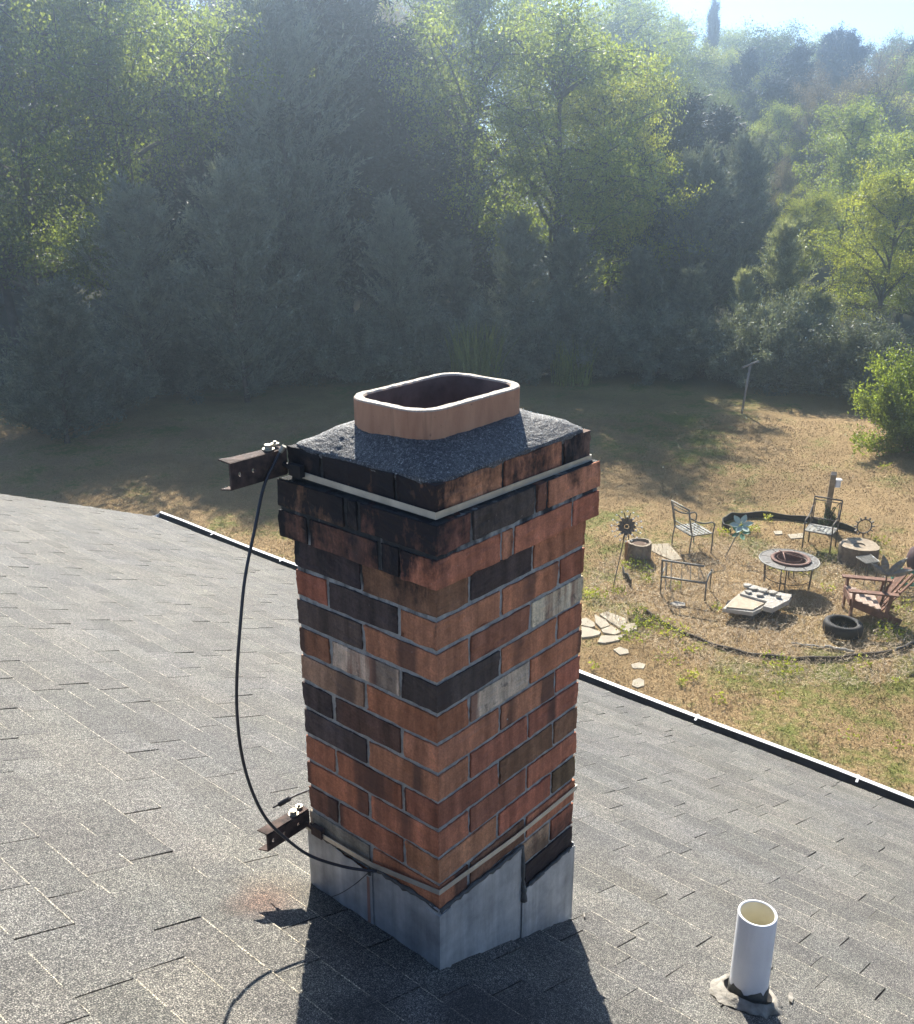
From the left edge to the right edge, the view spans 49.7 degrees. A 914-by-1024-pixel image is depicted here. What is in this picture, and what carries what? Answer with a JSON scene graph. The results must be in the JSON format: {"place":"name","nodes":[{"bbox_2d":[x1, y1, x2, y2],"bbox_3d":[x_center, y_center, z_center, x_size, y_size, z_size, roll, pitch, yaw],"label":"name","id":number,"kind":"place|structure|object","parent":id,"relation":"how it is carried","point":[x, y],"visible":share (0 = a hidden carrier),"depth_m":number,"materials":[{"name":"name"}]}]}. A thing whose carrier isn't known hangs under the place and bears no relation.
{"place":"outdoors","nodes":[
{"label":"outdoors","id":0,"kind":"place"},
{"bbox_2d":[0,170,913,796],"bbox_3d":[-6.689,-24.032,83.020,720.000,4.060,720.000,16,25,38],"label":"ground","id":1,"kind":"structure","parent":0,"point":[696,396],"depth_m":23.62,"materials":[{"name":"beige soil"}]},
{"bbox_2d":[0,25,89,355],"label":"conifer tree","id":2,"kind":"object","parent":1,"relation":"on","point":[9,305],"visible":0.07,"depth_m":38.41,"materials":[{"name":"green plant"}]},
{"bbox_2d":[0,340,126,435],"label":"undergrowth shrub","id":3,"kind":"object","parent":1,"relation":"on","point":[30,419],"visible":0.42,"depth_m":27.57,"materials":[{"name":"green plant"}]},
{"bbox_2d":[0,270,144,443],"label":"cedar tree","id":4,"kind":"object","parent":1,"relation":"on","point":[56,317],"visible":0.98,"depth_m":26.24,"materials":[{"name":"green plant"}]},
{"bbox_2d":[3,22,172,306],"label":"conifer tree","id":5,"kind":"object","parent":1,"relation":"on","point":[112,171],"visible":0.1,"depth_m":41.96,"materials":[{"name":"green plant"}]},
{"bbox_2d":[0,0,186,337],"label":"leafy tree","id":6,"kind":"object","parent":1,"relation":"on","point":[31,200],"visible":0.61,"depth_m":32.00,"materials":[{"name":"green plant"}]},
{"bbox_2d":[53,167,207,400],"bbox_3d":[-10.358,-7.087,31.275,5.269,7.322,4.488,0,20,2],"label":"cedar tree","id":7,"kind":"object","parent":1,"relation":"on","point":[137,217],"visible":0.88,"depth_m":30.66,"materials":[{"name":"green plant"}]},
{"bbox_2d":[0,0,284,372],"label":"leafy tree","id":8,"kind":"object","parent":1,"relation":"on","point":[125,65],"visible":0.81,"depth_m":31.83,"materials":[{"name":"green plant"}]},
{"bbox_2d":[73,0,212,315],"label":"conifer tree","id":9,"kind":"object","parent":1,"relation":"on","point":[172,14],"visible":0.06,"depth_m":43.78,"materials":[{"name":"green plant"}]},
{"bbox_2d":[88,8,279,365],"bbox_3d":[-9.914,-12.196,37.586,7.407,12.820,9.364,4,20,11],"label":"conifer tree","id":10,"kind":"object","parent":1,"relation":"on","point":[184,197],"visible":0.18,"depth_m":36.56,"materials":[{"name":"green plant"}]},
{"bbox_2d":[145,145,314,402],"bbox_3d":[-7.335,-7.248,30.807,4.712,7.947,5.614,-12,23,-29],"label":"cedar tree","id":11,"kind":"object","parent":1,"relation":"on","point":[234,200],"visible":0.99,"depth_m":30.14,"materials":[{"name":"green plant"}]},
{"bbox_2d":[179,0,316,303],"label":"conifer tree","id":12,"kind":"object","parent":1,"relation":"on","point":[227,22],"depth_m":40.67,"materials":[{"name":"green plant"}]},
{"bbox_2d":[152,0,374,362],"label":"cedar tree","id":13,"kind":"object","parent":1,"relation":"on","point":[283,51],"visible":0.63,"depth_m":34.41,"materials":[{"name":"green plant"}]},
{"bbox_2d":[172,0,446,269],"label":"leafy tree","id":14,"kind":"object","parent":1,"relation":"on","point":[211,15],"depth_m":41.32,"materials":[{"name":"green plant"}]},
{"bbox_2d":[266,209,361,373],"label":"cedar tree","id":15,"kind":"object","parent":1,"relation":"on","point":[314,252],"visible":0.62,"depth_m":34.35,"materials":[{"name":"green plant"}]},
{"bbox_2d":[196,0,485,344],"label":"conifer tree","id":16,"kind":"object","parent":1,"relation":"on","point":[335,16],"visible":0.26,"depth_m":37.10,"materials":[{"name":"green plant"}]},
{"bbox_2d":[275,0,476,319],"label":"conifer tree","id":17,"kind":"object","parent":1,"relation":"on","point":[378,100],"visible":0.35,"depth_m":38.21,"materials":[{"name":"green plant"}]},
{"bbox_2d":[300,10,472,320],"bbox_3d":[-4.012,-14.056,41.962,9.970,13.329,10.005,-6,21,-16],"label":"conifer tree","id":18,"kind":"object","parent":1,"relation":"on","point":[417,197],"visible":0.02,"depth_m":39.65,"materials":[{"name":"green plant"}]},
{"bbox_2d":[336,187,452,374],"bbox_3d":[-2.105,-7.858,34.389,3.745,6.632,4.462,16,25,37],"label":"cedar tree","id":19,"kind":"object","parent":1,"relation":"on","point":[395,224],"visible":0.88,"depth_m":34.03,"materials":[{"name":"green plant"}]},
{"bbox_2d":[384,300,462,384],"bbox_3d":[-0.994,-6.318,35.655,4.165,2.730,4.451,-3,20,-8],"label":"undergrowth shrub","id":20,"kind":"object","parent":1,"relation":"on","point":[429,330],"visible":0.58,"depth_m":34.55,"materials":[{"name":"green plant"}]},
{"bbox_2d":[346,40,516,319],"bbox_3d":[-1.875,-13.360,41.353,9.492,12.430,7.508,17,26,39],"label":"conifer tree","id":21,"kind":"object","parent":1,"relation":"on","point":[449,221],"visible":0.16,"depth_m":39.84,"materials":[{"name":"green plant"}]},
{"bbox_2d":[404,0,495,192],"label":"conifer tree","id":22,"kind":"object","parent":1,"relation":"on","point":[431,7],"visible":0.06,"depth_m":52.37,"materials":[{"name":"green plant"}]},
{"bbox_2d":[0,494,913,1023],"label":"house","id":23,"kind":"structure","parent":1,"relation":"on","point":[144,878],"depth_m":2.87,"materials":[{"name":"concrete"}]},
{"bbox_2d":[277,372,599,969],"bbox_3d":[-0.028,0.555,2.310,0.444,1.729,0.543,16,25,38],"label":"chimney","id":24,"kind":"object","parent":23,"relation":"on","point":[440,658],"visible":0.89,"depth_m":2.04,"materials":[{"name":"brick"}]},
{"bbox_2d":[218,441,591,519],"bbox_3d":[-0.086,-0.111,2.018,0.431,0.079,0.657,16,25,38],"label":"antenna bracket","id":25,"kind":"object","parent":24,"relation":"attached to","point":[260,462],"visible":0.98,"depth_m":1.93,"materials":[{"name":"metal"}]},
{"bbox_2d":[235,445,376,872],"bbox_3d":[-0.325,0.349,1.998,0.228,0.936,0.201,16,25,38],"label":"coaxial cable","id":26,"kind":"object","parent":25,"relation":"hanging from","point":[282,448],"visible":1,"depth_m":1.98,"materials":[{"name":"rubber"}]},
{"bbox_2d":[257,784,576,894],"bbox_3d":[-0.078,0.702,2.316,0.433,0.064,0.639,16,25,38],"label":"antenna bracket","id":27,"kind":"object","parent":24,"relation":"attached to","point":[293,821],"visible":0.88,"depth_m":2.23,"materials":[{"name":"metal"}]},
{"bbox_2d":[709,900,782,1018],"bbox_3d":[0.690,1.160,2.358,0.174,0.504,0.168,7,21,18],"label":"vent pipe","id":28,"kind":"object","parent":23,"relation":"on","point":[745,980],"visible":1,"depth_m":2.29,"materials":[{"name":"white plastic"}]},
{"bbox_2d":[421,227,495,337],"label":"cedar tree","id":29,"kind":"object","parent":1,"relation":"on","point":[454,254],"visible":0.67,"depth_m":35.95,"materials":[{"name":"green plant"}]},
{"bbox_2d":[416,293,533,384],"bbox_3d":[0.597,-6.242,35.079,4.451,2.978,4.165,2,20,7],"label":"undergrowth shrub","id":30,"kind":"object","parent":1,"relation":"on","point":[486,316],"visible":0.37,"depth_m":34.26,"materials":[{"name":"green plant"}]},
{"bbox_2d":[437,317,525,377],"bbox_3d":[0.446,-5.514,33.746,2.910,2.409,2.837,-15,24,-35],"label":"reed clump","id":31,"kind":"object","parent":1,"relation":"on","point":[476,362],"visible":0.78,"depth_m":33.44,"materials":[{"name":"green plant"}]},
{"bbox_2d":[428,83,535,305],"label":"conifer tree","id":32,"kind":"object","parent":1,"relation":"on","point":[484,179],"visible":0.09,"depth_m":44.12,"materials":[{"name":"green plant"}]},
{"bbox_2d":[353,0,616,319],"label":"leafy tree","id":33,"kind":"object","parent":1,"relation":"on","point":[474,11],"visible":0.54,"depth_m":38.00,"materials":[{"name":"green plant"}]},
{"bbox_2d":[472,289,565,385],"bbox_3d":[2.280,-6.307,34.897,4.165,3.226,4.451,8,21,21],"label":"undergrowth shrub","id":34,"kind":"object","parent":1,"relation":"on","point":[530,370],"visible":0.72,"depth_m":34.25,"materials":[{"name":"green plant"}]},
{"bbox_2d":[469,204,571,371],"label":"cedar tree","id":35,"kind":"object","parent":1,"relation":"on","point":[516,262],"visible":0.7,"depth_m":34.61,"materials":[{"name":"green plant"}]},
{"bbox_2d":[440,0,615,204],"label":"leafy tree","id":36,"kind":"object","parent":1,"relation":"on","point":[535,4],"visible":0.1,"depth_m":64.43,"materials":[{"name":"green plant"}]},
{"bbox_2d":[421,0,689,307],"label":"leafy tree","id":37,"kind":"object","parent":1,"relation":"on","point":[562,46],"visible":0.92,"depth_m":35.56,"materials":[{"name":"green plant"}]},
{"bbox_2d":[533,221,614,348],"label":"cedar tree","id":38,"kind":"object","parent":1,"relation":"on","point":[570,251],"visible":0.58,"depth_m":35.05,"materials":[{"name":"green plant"}]},
{"bbox_2d":[549,333,602,386],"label":"reed clump","id":39,"kind":"object","parent":1,"relation":"on","point":[563,367],"visible":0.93,"depth_m":34.08,"materials":[{"name":"green plant"}]},
{"bbox_2d":[513,0,703,191],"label":"leafy tree","id":40,"kind":"object","parent":1,"relation":"on","point":[621,23],"visible":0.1,"depth_m":63.80,"materials":[{"name":"green plant"}]},
{"bbox_2d":[611,511,642,587],"bbox_3d":[3.047,0.691,17.851,0.570,1.463,0.240,1,20,4],"label":"garden pinwheel","id":41,"kind":"object","parent":1,"relation":"on","point":[625,530],"visible":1,"depth_m":17.70,"materials":[{"name":"metal"}]},
{"bbox_2d":[538,51,717,320],"bbox_3d":[6.307,-12.355,39.817,7.500,11.539,7.872,-13,23,-32],"label":"leafy tree","id":42,"kind":"object","parent":1,"relation":"on","point":[622,104],"visible":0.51,"depth_m":38.25,"materials":[{"name":"green plant"}]},
{"bbox_2d":[579,105,687,315],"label":"conifer tree","id":43,"kind":"object","parent":1,"relation":"on","point":[621,250],"visible":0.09,"depth_m":42.31,"materials":[{"name":"green plant"}]},
{"bbox_2d":[601,243,673,329],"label":"cedar tree","id":44,"kind":"object","parent":1,"relation":"on","point":[638,275],"visible":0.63,"depth_m":36.39,"materials":[{"name":"green plant"}]},
{"bbox_2d":[627,537,651,562],"bbox_3d":[3.570,0.761,19.303,0.488,0.404,0.491,16,25,38],"label":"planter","id":45,"kind":"object","parent":1,"relation":"on","point":[640,548],"visible":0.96,"depth_m":19.13,"materials":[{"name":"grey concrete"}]},
{"bbox_2d":[568,0,712,143],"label":"leafy tree","id":46,"kind":"object","parent":1,"relation":"on","point":[675,19],"visible":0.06,"depth_m":78.40,"materials":[{"name":"green plant"}]},
{"bbox_2d":[584,44,703,309],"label":"leafy tree","id":47,"kind":"object","parent":1,"relation":"on","point":[672,96],"visible":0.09,"depth_m":43.22,"materials":[{"name":"green plant"}]},
{"bbox_2d":[619,24,711,159],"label":"leafy tree","id":48,"kind":"object","parent":1,"relation":"on","point":[678,65],"visible":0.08,"depth_m":62.09,"materials":[{"name":"green plant"}]},
{"bbox_2d":[588,86,766,319],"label":"conifer tree","id":49,"kind":"object","parent":1,"relation":"on","point":[691,122],"visible":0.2,"depth_m":42.71,"materials":[{"name":"green plant"}]},
{"bbox_2d":[607,29,753,122],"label":"leafy tree","id":50,"kind":"object","parent":1,"relation":"on","point":[701,67],"visible":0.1,"depth_m":70.37,"materials":[{"name":"green plant"}]},
{"bbox_2d":[659,559,711,600],"bbox_3d":[4.134,1.129,17.778,0.836,0.680,0.569,8,21,21],"label":"bench frame","id":51,"kind":"object","parent":1,"relation":"on","point":[684,563],"visible":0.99,"depth_m":17.56,"materials":[{"name":"grey metal"}]},
{"bbox_2d":[642,307,738,383],"bbox_3d":[8.451,-5.996,35.067,3.709,2.482,3.471,-2,20,-5],"label":"undergrowth shrub","id":52,"kind":"object","parent":1,"relation":"on","point":[697,368],"visible":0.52,"depth_m":34.60,"materials":[{"name":"green plant"}]},
{"bbox_2d":[671,500,714,555],"bbox_3d":[4.683,0.286,19.659,0.652,0.997,0.648,-7,21,-19],"label":"patio chair","id":53,"kind":"object","parent":1,"relation":"on","point":[690,528],"visible":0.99,"depth_m":19.60,"materials":[{"name":"metal"}]},
{"bbox_2d":[640,134,765,328],"bbox_3d":[10.061,-11.036,40.539,5.290,8.454,4.506,8,21,23],"label":"cedar tree","id":54,"kind":"object","parent":1,"relation":"on","point":[702,168],"visible":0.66,"depth_m":39.90,"materials":[{"name":"green plant"}]},
{"bbox_2d":[697,0,721,87],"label":"conifer tree","id":55,"kind":"object","parent":1,"relation":"on","point":[713,20],"visible":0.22,"depth_m":84.37,"materials":[{"name":"green plant"}]},
{"bbox_2d":[670,79,754,186],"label":"leafy tree","id":56,"kind":"object","parent":1,"relation":"on","point":[701,88],"visible":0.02,"depth_m":63.79,"materials":[{"name":"green plant"}]},
{"bbox_2d":[662,100,773,311],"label":"conifer tree","id":57,"kind":"object","parent":1,"relation":"on","point":[723,127],"visible":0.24,"depth_m":44.74,"materials":[{"name":"green plant"}]},
{"bbox_2d":[691,83,751,150],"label":"leafy tree","id":58,"kind":"object","parent":1,"relation":"on","point":[729,103],"visible":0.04,"depth_m":58.68,"materials":[{"name":"green plant"}]},
{"bbox_2d":[686,42,780,116],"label":"leafy tree","id":59,"kind":"object","parent":1,"relation":"on","point":[730,60],"visible":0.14,"depth_m":74.66,"materials":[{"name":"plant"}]},
{"bbox_2d":[675,123,796,324],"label":"cedar tree","id":60,"kind":"object","parent":1,"relation":"on","point":[751,156],"visible":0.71,"depth_m":41.89,"materials":[{"name":"green plant"}]},
{"bbox_2d":[690,300,787,390],"bbox_3d":[9.896,-5.832,33.922,3.818,2.957,4.080,3,20,10],"label":"undergrowth shrub","id":61,"kind":"object","parent":1,"relation":"on","point":[733,364],"visible":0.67,"depth_m":33.59,"materials":[{"name":"green plant"}]},
{"bbox_2d":[725,515,753,557],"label":"garden flower","id":62,"kind":"object","parent":1,"relation":"on","point":[737,527],"visible":1,"depth_m":19.40,"materials":[{"name":"teal metal"}]},
{"bbox_2d":[718,45,762,144],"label":"conifer tree","id":63,"kind":"object","parent":1,"relation":"on","point":[746,69],"visible":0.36,"depth_m":65.50,"materials":[{"name":"green plant"}]},
{"bbox_2d":[726,264,765,330],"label":"silver leaved tree","id":64,"kind":"object","parent":1,"relation":"on","point":[743,284],"visible":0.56,"depth_m":35.20,"materials":[{"name":"green plant"}]},
{"bbox_2d":[582,461,913,750],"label":"lawn weeds","id":65,"kind":"object","parent":1,"relation":"on","point":[671,627],"visible":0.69,"depth_m":16.23,"materials":[{"name":"green plant"}]},
{"bbox_2d":[585,537,913,688],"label":"dry straw","id":66,"kind":"object","parent":1,"relation":"on","point":[743,628],"visible":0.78,"depth_m":16.92,"materials":[{"name":"beige plant"}]},
{"bbox_2d":[691,23,812,89],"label":"leafy tree","id":67,"kind":"object","parent":1,"relation":"on","point":[729,38],"visible":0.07,"depth_m":90.45,"materials":[{"name":"green plant"}]},
{"bbox_2d":[722,583,791,620],"bbox_3d":[5.147,1.607,17.015,0.904,0.352,1.180,16,25,38],"label":"stone slab","id":68,"kind":"object","parent":1,"relation":"on","point":[759,601],"depth_m":16.89,"materials":[{"name":"beige stone"}]},
{"bbox_2d":[703,15,828,119],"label":"leafy tree","id":69,"kind":"object","parent":1,"relation":"on","point":[764,51],"visible":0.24,"depth_m":77.26,"materials":[{"name":"green plant"}]},
{"bbox_2d":[729,69,804,245],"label":"conifer tree","id":70,"kind":"object","parent":1,"relation":"on","point":[775,87],"visible":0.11,"depth_m":62.99,"materials":[{"name":"green plant"}]},
{"bbox_2d":[643,608,892,660],"bbox_3d":[4.888,2.110,15.959,3.992,0.100,0.984,8,21,21],"label":"garden edging","id":71,"kind":"object","parent":1,"relation":"on","point":[727,648],"visible":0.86,"depth_m":15.54,"materials":[{"name":"black plastic"}]},
{"bbox_2d":[764,145,801,284],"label":"tree","id":72,"kind":"object","parent":1,"relation":"on","point":[783,176],"visible":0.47,"depth_m":52.41,"materials":[{"name":"green plant"}]},
{"bbox_2d":[745,95,824,228],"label":"leafy tree","id":73,"kind":"object","parent":1,"relation":"on","point":[776,112],"visible":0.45,"depth_m":58.73,"materials":[{"name":"green plant"}]},
{"bbox_2d":[725,289,846,389],"bbox_3d":[11.319,-5.760,32.975,4.451,3.474,4.165,9,22,24],"label":"undergrowth shrub","id":74,"kind":"object","parent":1,"relation":"on","point":[794,318],"visible":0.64,"depth_m":32.51,"materials":[{"name":"green plant"}]},
{"bbox_2d":[722,511,856,532],"bbox_3d":[7.018,0.222,21.106,2.724,0.170,0.984,0,20,1],"label":"garden edging","id":75,"kind":"object","parent":1,"relation":"on","point":[760,514],"visible":0.79,"depth_m":21.39,"materials":[{"name":"black plastic"}]},
{"bbox_2d":[759,549,820,592],"bbox_3d":[6.064,1.064,18.053,1.080,0.611,1.080,16,25,38],"label":"fire table","id":76,"kind":"object","parent":1,"relation":"on","point":[789,560],"visible":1,"depth_m":17.98,"materials":[{"name":"stone"}]},
{"bbox_2d":[748,35,831,108],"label":"leafy tree","id":77,"kind":"object","parent":1,"relation":"on","point":[786,47],"visible":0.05,"depth_m":77.71,"materials":[{"name":"green plant"}]},
{"bbox_2d":[752,212,830,320],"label":"silver leaved tree","id":78,"kind":"object","parent":1,"relation":"on","point":[784,237],"visible":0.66,"depth_m":35.30,"materials":[{"name":"green plant"}]},
{"bbox_2d":[755,35,831,225],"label":"conifer tree","id":79,"kind":"object","parent":1,"relation":"on","point":[796,60],"visible":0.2,"depth_m":67.96,"materials":[{"name":"green plant"}]},
{"bbox_2d":[757,184,851,295],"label":"leafy tree","id":80,"kind":"object","parent":1,"relation":"on","point":[820,200],"visible":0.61,"depth_m":43.13,"materials":[{"name":"green plant"}]},
{"bbox_2d":[754,318,880,398],"bbox_3d":[12.345,-5.105,32.565,4.165,2.482,4.451,16,26,38],"label":"undergrowth shrub","id":81,"kind":"object","parent":1,"relation":"on","point":[815,382],"visible":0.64,"depth_m":31.91,"materials":[{"name":"green plant"}]},
{"bbox_2d":[801,495,842,554],"bbox_3d":[7.295,0.267,19.698,0.562,0.997,0.634,12,23,30],"label":"patio chair","id":82,"kind":"object","parent":1,"relation":"on","point":[833,530],"visible":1,"depth_m":19.72,"materials":[{"name":"metal"}]},
{"bbox_2d":[784,54,866,200],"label":"budding tree","id":83,"kind":"object","parent":1,"relation":"on","point":[822,74],"visible":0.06,"depth_m":62.35,"materials":[{"name":"green plant"}]},
{"bbox_2d":[803,289,849,330],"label":"silver leaved tree","id":84,"kind":"object","parent":1,"relation":"on","point":[819,300],"visible":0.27,"depth_m":34.34,"materials":[{"name":"green plant"}]},
{"bbox_2d":[781,55,872,260],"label":"budding tree","id":85,"kind":"object","parent":1,"relation":"on","point":[798,129],"visible":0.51,"depth_m":57.66,"materials":[{"name":"green plant"}]},
{"bbox_2d":[812,20,853,190],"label":"conifer tree","id":86,"kind":"object","parent":1,"relation":"on","point":[834,42],"visible":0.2,"depth_m":77.05,"materials":[{"name":"green plant"}]},
{"bbox_2d":[822,614,863,640],"bbox_3d":[6.376,1.904,16.288,0.630,0.220,0.630,18,25,37],"label":"tyre","id":87,"kind":"object","parent":1,"relation":"on","point":[848,632],"visible":1,"depth_m":16.15,"materials":[{"name":"rubber"}]},
{"bbox_2d":[781,307,913,413],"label":"undergrowth shrub","id":88,"kind":"object","parent":1,"relation":"on","point":[881,341],"visible":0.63,"depth_m":31.12,"materials":[{"name":"green plant"}]},
{"bbox_2d":[825,28,873,190],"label":"conifer tree","id":89,"kind":"object","parent":1,"relation":"on","point":[851,52],"visible":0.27,"depth_m":74.87,"materials":[{"name":"green plant"}]},
{"bbox_2d":[788,93,913,292],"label":"leafy tree","id":90,"kind":"object","parent":1,"relation":"on","point":[843,148],"visible":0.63,"depth_m":48.65,"materials":[{"name":"green plant"}]},
{"bbox_2d":[802,156,913,343],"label":"leafy tree","id":91,"kind":"object","parent":1,"relation":"on","point":[897,192],"visible":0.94,"depth_m":34.56,"materials":[{"name":"green plant"}]},
{"bbox_2d":[837,537,879,567],"bbox_3d":[7.820,0.807,19.153,0.747,0.405,0.754,16,25,38],"label":"log stump","id":92,"kind":"object","parent":1,"relation":"on","point":[850,550],"visible":0.89,"depth_m":18.95,"materials":[{"name":"grey wood"}]},
{"bbox_2d":[822,34,913,251],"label":"budding tree","id":93,"kind":"object","parent":1,"relation":"on","point":[891,80],"visible":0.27,"depth_m":59.31,"materials":[{"name":"green plant"}]},
{"bbox_2d":[825,124,913,322],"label":"leafy tree","id":94,"kind":"object","parent":1,"relation":"on","point":[907,142],"visible":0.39,"depth_m":43.73,"materials":[{"name":"green plant"}]},
{"bbox_2d":[825,80,913,246],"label":"leafy tree","id":95,"kind":"object","parent":1,"relation":"on","point":[911,114],"visible":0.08,"depth_m":60.52,"materials":[{"name":"green plant"}]},
{"bbox_2d":[833,27,913,90],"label":"leafy tree","id":96,"kind":"object","parent":1,"relation":"on","point":[895,40],"visible":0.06,"depth_m":87.09,"materials":[{"name":"green plant"}]},
{"bbox_2d":[834,174,913,355],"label":"leafy tree","id":97,"kind":"object","parent":1,"relation":"on","point":[900,298],"visible":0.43,"depth_m":37.41,"materials":[{"name":"green plant"}]},
{"bbox_2d":[841,567,913,625],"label":"wooden armchair","id":98,"kind":"object","parent":1,"relation":"on","point":[866,601],"visible":0.96,"depth_m":16.61,"materials":[{"name":"red wood"}]},
{"bbox_2d":[845,338,913,461],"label":"round bush","id":99,"kind":"object","parent":1,"relation":"on","point":[893,413],"visible":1,"depth_m":25.95,"materials":[{"name":"green plant"}]},
{"bbox_2d":[847,51,913,185],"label":"leafy tree","id":100,"kind":"object","parent":1,"relation":"on","point":[910,74],"visible":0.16,"depth_m":66.85,"materials":[{"name":"green plant"}]},
{"bbox_2d":[867,31,912,92],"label":"budding tree","id":101,"kind":"object","parent":1,"relation":"on","point":[886,59],"visible":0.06,"depth_m":75.75,"materials":[{"name":"green plant"}]},
{"bbox_2d":[871,554,912,600],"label":"flower ornament","id":102,"kind":"object","parent":1,"relation":"on","point":[894,570],"visible":0.99,"depth_m":15.92,"materials":[{"name":"metal"}]},
{"bbox_2d":[72,0,913,148],"label":"sky","id":103,"kind":"structure","parent":0,"point":[875,19],"materials":[{"name":"white"}]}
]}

